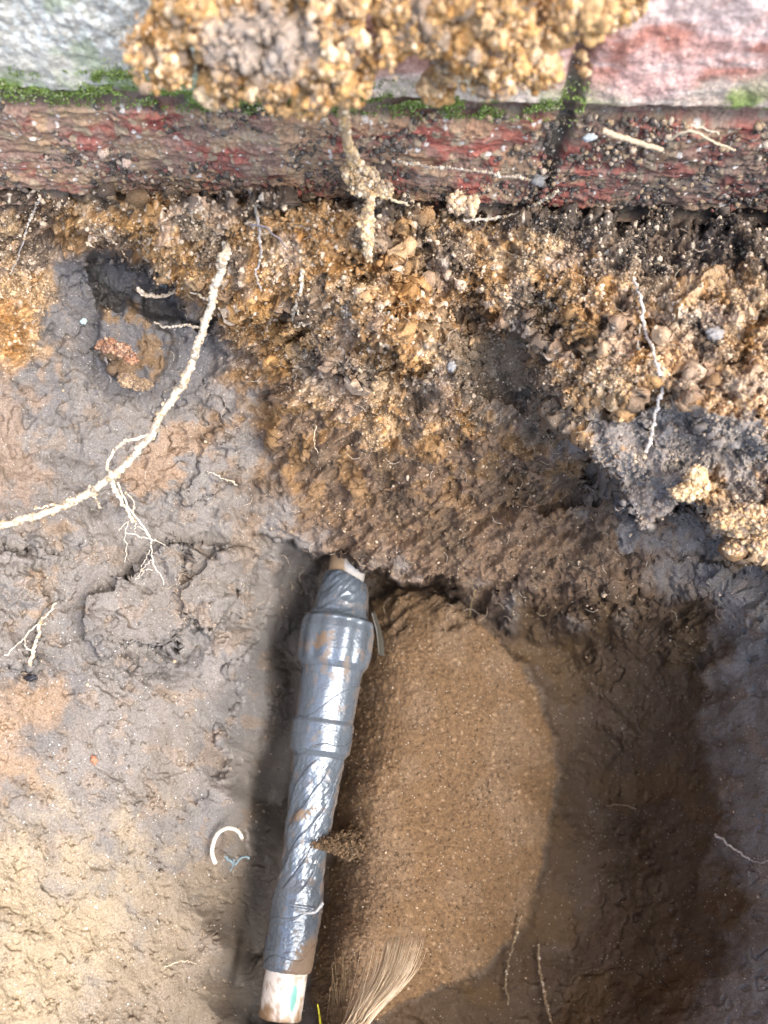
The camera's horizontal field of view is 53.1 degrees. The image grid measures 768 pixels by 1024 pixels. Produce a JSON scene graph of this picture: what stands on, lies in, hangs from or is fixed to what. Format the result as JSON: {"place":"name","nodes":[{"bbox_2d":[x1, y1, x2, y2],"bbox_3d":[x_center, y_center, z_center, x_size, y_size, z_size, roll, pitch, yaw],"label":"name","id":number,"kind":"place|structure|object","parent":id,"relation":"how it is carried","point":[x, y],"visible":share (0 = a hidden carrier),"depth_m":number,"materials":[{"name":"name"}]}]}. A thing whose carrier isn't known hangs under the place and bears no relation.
{"place":"outdoors","nodes":[
{"label":"outdoors","id":0,"kind":"place"},
{"bbox_2d":[0,181,767,1023],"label":"ground","id":1,"kind":"structure","parent":0,"point":[606,758],"depth_m":0.47,"materials":[{"name":"soil"}]},
{"bbox_2d":[9,195,41,274],"bbox_3d":[-0.195,-0.150,0.414,0.041,0.052,0.006,-19,76,-5],"label":"root","id":2,"kind":"object","parent":1,"relation":"on","point":[31,215],"visible":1,"depth_m":0.41,"materials":[{"name":"beige plant"}]},
{"bbox_2d":[4,602,56,666],"bbox_3d":[-0.184,0.065,0.412,0.012,0.020,0.035,25,76,6],"label":"root","id":3,"kind":"object","parent":1,"relation":"on","point":[35,644],"visible":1,"depth_m":0.41,"materials":[{"name":"beige plant"}]},
{"bbox_2d":[23,674,37,681],"bbox_3d":[-0.188,0.088,0.409,0.009,0.004,0.004,0,75,0],"label":"chip","id":4,"kind":"object","parent":1,"relation":"on","point":[30,677],"visible":1,"depth_m":0.41,"materials":[{"name":"grey stone"}]},
{"bbox_2d":[80,318,86,324],"bbox_3d":[-0.178,-0.113,0.456,0.005,0.002,0.004,0,75,0],"label":"chip","id":5,"kind":"object","parent":1,"relation":"on","point":[83,321],"visible":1,"depth_m":0.46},
{"bbox_2d":[90,755,97,764],"bbox_3d":[-0.161,0.138,0.426,0.004,0.003,0.006,0,75,0],"label":"pebble","id":6,"kind":"object","parent":1,"relation":"on","point":[93,760],"visible":1,"depth_m":0.43,"materials":[{"name":"stone"}]},
{"bbox_2d":[104,357,111,382],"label":"root","id":7,"kind":"object","parent":1,"relation":"on","point":[105,359],"visible":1,"depth_m":0.45,"materials":[{"name":"grey plant"}]},
{"bbox_2d":[88,218,128,261],"bbox_3d":[-0.143,-0.139,0.405,0.014,0.038,0.009,0,75,0],"label":"root","id":8,"kind":"object","parent":1,"relation":"on","point":[90,221],"visible":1,"depth_m":0.40,"materials":[{"name":"beige plant"}]},
{"bbox_2d":[0,241,231,584],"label":"root","id":9,"kind":"object","parent":1,"relation":"on","point":[111,477],"visible":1,"depth_m":0.40,"materials":[{"name":"beige plant"}]},
{"bbox_2d":[94,336,139,364],"bbox_3d":[-0.149,-0.090,0.430,0.026,0.010,0.012,26,77,7],"label":"soil lump","id":10,"kind":"object","parent":1,"relation":"on","point":[112,345],"visible":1,"depth_m":0.43,"materials":[{"name":"brown soil"}]},
{"bbox_2d":[122,158,131,168],"bbox_3d":[-0.122,-0.166,0.365,0.005,0.004,0.006,0,75,0],"label":"pebble","id":11,"kind":"object","parent":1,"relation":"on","point":[126,163],"visible":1,"depth_m":0.36,"materials":[{"name":"beige stone"}]},
{"bbox_2d":[0,599,255,1022],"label":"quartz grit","id":12,"kind":"object","parent":1,"relation":"on","point":[106,854],"visible":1,"depth_m":0.42,"materials":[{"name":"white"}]},
{"bbox_2d":[116,371,153,391],"bbox_3d":[-0.141,-0.074,0.437,0.022,0.009,0.010,15,76,4],"label":"soil lump","id":13,"kind":"object","parent":1,"relation":"on","point":[127,379],"visible":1,"depth_m":0.43,"materials":[{"name":"beige soil"}]},
{"bbox_2d":[155,272,167,290],"bbox_3d":[-0.120,-0.125,0.416,0.007,0.006,0.011,0,75,0],"label":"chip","id":14,"kind":"object","parent":1,"relation":"on","point":[164,287],"visible":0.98,"depth_m":0.41,"materials":[{"name":"grey stone"}]},
{"bbox_2d":[136,281,193,300],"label":"root","id":15,"kind":"object","parent":1,"relation":"on","point":[140,291],"visible":0.81,"depth_m":0.43,"materials":[{"name":"beige plant"}]},
{"bbox_2d":[164,960,196,967],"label":"root","id":16,"kind":"object","parent":1,"relation":"on","point":[177,962],"visible":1,"depth_m":0.44,"materials":[{"name":"beige plant"}]},
{"bbox_2d":[207,471,236,484],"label":"root","id":17,"kind":"object","parent":1,"relation":"on","point":[227,480],"visible":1,"depth_m":0.47,"materials":[{"name":"beige plant"}]},
{"bbox_2d":[210,826,243,863],"bbox_3d":[-0.098,0.201,0.468,0.027,0.012,0.015,-39,78,-9],"label":"plastic ring","id":18,"kind":"object","parent":1,"relation":"on","point":[218,833],"visible":1,"depth_m":0.47,"materials":[{"name":"white plastic"}]},
{"bbox_2d":[225,855,249,871],"bbox_3d":[-0.089,0.213,0.466,0.016,0.006,0.010,0,75,0],"label":"thread","id":19,"kind":"object","parent":1,"relation":"on","point":[233,862],"visible":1,"depth_m":0.47},
{"bbox_2d":[248,187,287,291],"bbox_3d":[-0.056,-0.137,0.376,0.018,0.032,0.046,-4,75,-1],"label":"root","id":20,"kind":"object","parent":1,"relation":"on","point":[256,211],"visible":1,"depth_m":0.37,"materials":[{"name":"grey plant"}]},
{"bbox_2d":[291,268,304,321],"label":"root","id":21,"kind":"object","parent":1,"relation":"on","point":[301,280],"visible":1,"depth_m":0.38,"materials":[{"name":"beige plant"}]},
{"bbox_2d":[317,1004,321,1023],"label":"grass blade","id":22,"kind":"object","parent":1,"relation":"on","point":[319,1016],"depth_m":0.40,"materials":[{"name":"yellow plant"}]},
{"bbox_2d":[313,425,326,469],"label":"root","id":23,"kind":"object","parent":1,"relation":"on","point":[314,441],"visible":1,"depth_m":0.45,"materials":[{"name":"beige plant"}]},
{"bbox_2d":[259,554,383,1023],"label":"pipe","id":24,"kind":"object","parent":1,"relation":"on","point":[336,638],"visible":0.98,"depth_m":0.51,"materials":[{"name":"grey plastic"}]},
{"bbox_2d":[309,828,368,861],"bbox_3d":[-0.027,0.221,0.506,0.042,0.035,0.022,0,75,0],"label":"soil lump","id":25,"kind":"object","parent":1,"relation":"on","point":[346,845],"visible":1,"depth_m":0.51,"materials":[{"name":"brown soil"}]},
{"bbox_2d":[326,952,351,1023],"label":"dry grass tuft","id":26,"kind":"object","parent":1,"relation":"on","point":[338,1004],"visible":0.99,"depth_m":0.41,"materials":[{"name":"beige plant"}]},
{"bbox_2d":[0,0,767,225],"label":"brick wall","id":27,"kind":"structure","parent":1,"relation":"on","point":[703,63],"depth_m":0.34,"materials":[{"name":"red brick"}]},
{"bbox_2d":[118,0,386,124],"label":"soil clod","id":28,"kind":"object","parent":27,"relation":"attached to","point":[267,53],"visible":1,"depth_m":0.26,"materials":[{"name":"brown soil"}]},
{"bbox_2d":[319,38,378,262],"bbox_3d":[-0.010,-0.150,0.308,0.022,0.114,0.044,0,75,0],"label":"root","id":29,"kind":"object","parent":28,"relation":"hanging from","point":[329,51],"visible":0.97,"depth_m":0.34,"materials":[{"name":"beige plant"}]},
{"bbox_2d":[339,162,393,249],"bbox_3d":[-0.005,-0.142,0.351,0.022,0.014,0.041,-17,76,-4],"label":"soil lump","id":30,"kind":"object","parent":29,"relation":"attached to","point":[362,187],"visible":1,"depth_m":0.35,"materials":[{"name":"beige soil"}]},
{"bbox_2d":[0,58,589,130],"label":"moss","id":31,"kind":"object","parent":27,"relation":"attached to","point":[89,91],"visible":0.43,"depth_m":0.33,"materials":[{"name":"green plant"}]},
{"bbox_2d":[0,100,767,212],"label":"curb","id":32,"kind":"structure","parent":27,"relation":"attached to","point":[629,121],"depth_m":0.36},
{"bbox_2d":[96,148,108,159],"bbox_3d":[-0.132,-0.168,0.360,0.006,0.004,0.005,0,75,0],"label":"pebble","id":33,"kind":"object","parent":32,"relation":"on","point":[102,154],"visible":1,"depth_m":0.36,"materials":[{"name":"beige stone"}]},
{"bbox_2d":[396,158,530,181],"bbox_3d":[0.037,-0.158,0.354,0.063,0.008,0.007,0,75,0],"label":"root","id":34,"kind":"object","parent":32,"relation":"on","point":[417,163],"visible":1,"depth_m":0.35,"materials":[{"name":"beige plant"}]},
{"bbox_2d":[582,133,597,142],"bbox_3d":[0.091,-0.165,0.339,0.007,0.003,0.004,0,75,0],"label":"pebble","id":35,"kind":"object","parent":32,"relation":"on","point":[587,137],"visible":1,"depth_m":0.34,"materials":[{"name":"white stone"}]},
{"bbox_2d":[361,0,592,107],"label":"soil clod","id":36,"kind":"object","parent":27,"relation":"attached to","point":[499,50],"visible":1,"depth_m":0.26,"materials":[{"name":"brown soil"}]},
{"bbox_2d":[536,0,648,47],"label":"soil clod","id":37,"kind":"object","parent":36,"relation":"on","point":[591,23],"visible":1,"depth_m":0.25,"materials":[{"name":"brown soil"}]},
{"bbox_2d":[601,127,663,151],"bbox_3d":[0.105,-0.157,0.325,0.031,0.016,0.005,0,75,0],"label":"twig","id":38,"kind":"object","parent":27,"relation":"on","point":[619,136],"visible":1,"depth_m":0.32,"materials":[{"name":"beige wood"}]},
{"bbox_2d":[667,124,735,150],"bbox_3d":[0.135,-0.158,0.324,0.031,0.014,0.003,0,75,0],"label":"straw","id":39,"kind":"object","parent":27,"relation":"on","point":[698,133],"visible":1,"depth_m":0.32,"materials":[{"name":"beige plant"}]},
{"bbox_2d":[342,936,426,1023],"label":"dry grass tuft","id":40,"kind":"object","parent":1,"relation":"on","point":[370,1006],"visible":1,"depth_m":0.41,"materials":[{"name":"beige plant"}]},
{"bbox_2d":[340,300,448,349],"bbox_3d":[0.007,-0.089,0.385,0.061,0.025,0.018,27,77,7],"label":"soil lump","id":41,"kind":"object","parent":1,"relation":"on","point":[345,310],"visible":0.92,"depth_m":0.38,"materials":[{"name":"brown soil"}]},
{"bbox_2d":[387,197,422,209],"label":"root","id":42,"kind":"object","parent":1,"relation":"on","point":[399,202],"visible":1,"depth_m":0.36,"materials":[{"name":"beige plant"}]},
{"bbox_2d":[446,360,456,372],"bbox_3d":[0.033,-0.071,0.376,0.005,0.004,0.006,0,75,0],"label":"pebble","id":43,"kind":"object","parent":1,"relation":"on","point":[451,366],"visible":1,"depth_m":0.38,"materials":[{"name":"grey stone"}]},
{"bbox_2d":[141,211,762,635],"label":"pebbles","id":44,"kind":"object","parent":1,"relation":"on","point":[447,435],"visible":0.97,"depth_m":0.44,"materials":[{"name":"brown stone"}]},
{"bbox_2d":[445,188,479,218],"bbox_3d":[0.038,-0.149,0.375,0.017,0.011,0.013,0,75,0],"label":"soil lump","id":45,"kind":"object","parent":1,"relation":"on","point":[458,202],"visible":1,"depth_m":0.37,"materials":[{"name":"beige soil"}]},
{"bbox_2d":[462,189,558,222],"bbox_3d":[0.062,-0.149,0.378,0.046,0.020,0.011,0,75,0],"label":"root","id":46,"kind":"object","parent":1,"relation":"on","point":[534,204],"visible":1,"depth_m":0.38,"materials":[{"name":"beige plant"}]},
{"bbox_2d":[504,915,521,1004],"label":"root","id":47,"kind":"object","parent":1,"relation":"on","point":[513,942],"visible":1,"depth_m":0.55,"materials":[{"name":"brown plant"}]},
{"bbox_2d":[531,173,545,186],"bbox_3d":[0.074,-0.158,0.367,0.008,0.004,0.006,0,75,0],"label":"pebble","id":48,"kind":"object","parent":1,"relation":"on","point":[538,179],"visible":1,"depth_m":0.37,"materials":[{"name":"grey stone"}]},
{"bbox_2d":[537,944,552,1023],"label":"root","id":49,"kind":"object","parent":1,"relation":"on","point":[543,990],"visible":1,"depth_m":0.56,"materials":[{"name":"beige plant"}]},
{"bbox_2d":[632,276,663,452],"bbox_3d":[0.120,-0.071,0.360,0.011,0.033,0.082,-8,75,-2],"label":"root","id":50,"kind":"object","parent":1,"relation":"on","point":[660,373],"visible":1,"depth_m":0.36,"materials":[{"name":"beige plant"}]},
{"bbox_2d":[668,464,711,503],"bbox_3d":[0.141,-0.011,0.350,0.015,0.012,0.021,43,79,10],"label":"soil lump","id":51,"kind":"object","parent":1,"relation":"on","point":[695,485],"visible":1,"depth_m":0.35,"materials":[{"name":"brown soil"}]},
{"bbox_2d":[705,325,724,341],"bbox_3d":[0.149,-0.081,0.348,0.008,0.005,0.007,0,75,0],"label":"pebble","id":52,"kind":"object","parent":1,"relation":"on","point":[716,332],"visible":1,"depth_m":0.35,"materials":[{"name":"grey stone"}]},
{"bbox_2d":[706,502,767,555],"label":"soil lump","id":53,"kind":"object","parent":1,"relation":"on","point":[742,520],"visible":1,"depth_m":0.34,"materials":[{"name":"brown soil"}]},
{"bbox_2d":[714,833,767,863],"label":"root","id":54,"kind":"object","parent":1,"relation":"on","point":[727,844],"visible":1,"depth_m":0.48,"materials":[{"name":"grey plant"}]}
]}

